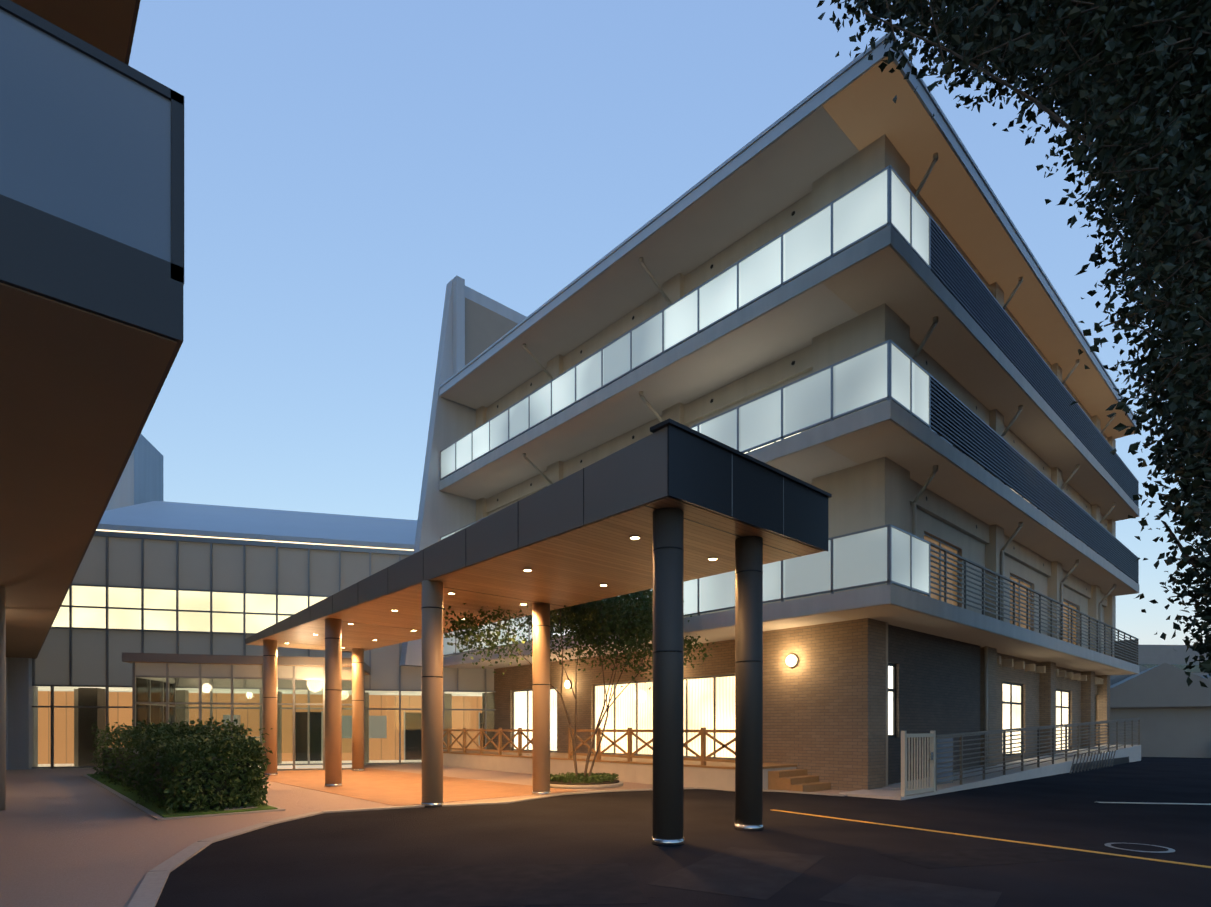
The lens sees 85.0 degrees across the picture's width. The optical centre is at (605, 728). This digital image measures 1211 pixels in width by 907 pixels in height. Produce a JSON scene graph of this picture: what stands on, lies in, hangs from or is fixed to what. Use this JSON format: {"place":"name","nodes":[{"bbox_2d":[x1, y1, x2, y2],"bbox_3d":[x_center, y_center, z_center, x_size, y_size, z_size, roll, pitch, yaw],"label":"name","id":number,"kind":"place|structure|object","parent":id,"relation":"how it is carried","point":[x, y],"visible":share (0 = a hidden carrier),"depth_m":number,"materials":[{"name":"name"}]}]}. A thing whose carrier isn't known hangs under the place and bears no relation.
{"place":"outdoors","nodes":[
{"label":"outdoors","id":0,"kind":"place"},
{"bbox_2d":[400,275,525,666],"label":"tower wall","id":1,"kind":"structure","parent":0,"point":[475,324],"depth_m":26.93,"materials":[{"name":"grey concrete"}]},
{"bbox_2d":[129,0,1210,644],"label":"sky","id":2,"kind":"structure","parent":0,"point":[345,161],"materials":[{"name":"blue"}]},
{"bbox_2d":[155,757,1210,906],"bbox_3d":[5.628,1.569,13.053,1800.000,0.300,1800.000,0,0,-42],"label":"asphalt driveway","id":3,"kind":"structure","parent":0,"point":[341,859],"depth_m":8.32,"materials":[{"name":"black asphalt"}]},
{"bbox_2d":[90,717,272,813],"bbox_3d":[-10.682,0.632,15.753,1.944,1.751,12.722,0,0,-42],"label":"hedge row","id":4,"kind":"object","parent":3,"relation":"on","point":[187,767],"visible":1,"depth_m":11.48,"materials":[{"name":"green plant"}]},
{"bbox_2d":[8,434,495,770],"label":"link building","id":5,"kind":"structure","parent":3,"relation":"on","point":[166,610],"depth_m":25.37,"materials":[{"name":"concrete"}]},
{"bbox_2d":[0,764,1210,906],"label":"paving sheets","id":6,"kind":"object","parent":3,"relation":"on","point":[76,837],"visible":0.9,"depth_m":7.38,"materials":[{"name":"concrete"}]},
{"bbox_2d":[0,0,183,810],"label":"building","id":7,"kind":"structure","parent":6,"relation":"on","point":[91,219],"depth_m":4.16,"materials":[{"name":"grey"}]},
{"bbox_2d":[245,418,831,846],"bbox_3d":[-4.019,-1.054,15.415,3.616,4.945,18.082,0,0,-42],"label":"entrance canopy","id":8,"kind":"object","parent":6,"relation":"on","point":[665,510],"visible":1,"depth_m":9.61,"materials":[{"name":"grey metal"}]},
{"bbox_2d":[443,589,717,788],"bbox_3d":[-0.399,-1.493,16.213,6.458,5.844,5.613,0,0,6],"label":"courtyard tree","id":9,"kind":"object","parent":6,"relation":"on","point":[623,618],"visible":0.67,"depth_m":15.59,"materials":[{"name":"green plant"}]},
{"bbox_2d":[443,654,830,791],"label":"terrace","id":10,"kind":"structure","parent":3,"relation":"on","point":[703,770],"depth_m":17.70,"materials":[{"name":"wood"}]},
{"bbox_2d":[438,32,1138,790],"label":"building","id":11,"kind":"structure","parent":3,"relation":"on","point":[838,286],"depth_m":17.19,"materials":[{"name":"concrete"}]},
{"bbox_2d":[839,718,1140,799],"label":"ramp with railing","id":12,"kind":"structure","parent":3,"relation":"on","point":[942,778],"depth_m":17.24,"materials":[{"name":"metal"}]},
{"bbox_2d":[816,0,1210,687],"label":"overhanging tree","id":13,"kind":"object","parent":3,"relation":"on","point":[1126,84],"visible":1,"depth_m":8.46,"materials":[{"name":"green plant"}]},
{"bbox_2d":[1110,645,1210,757],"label":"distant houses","id":14,"kind":"structure","parent":3,"relation":"on","point":[1164,702],"depth_m":33.09,"materials":[{"name":"grey"}]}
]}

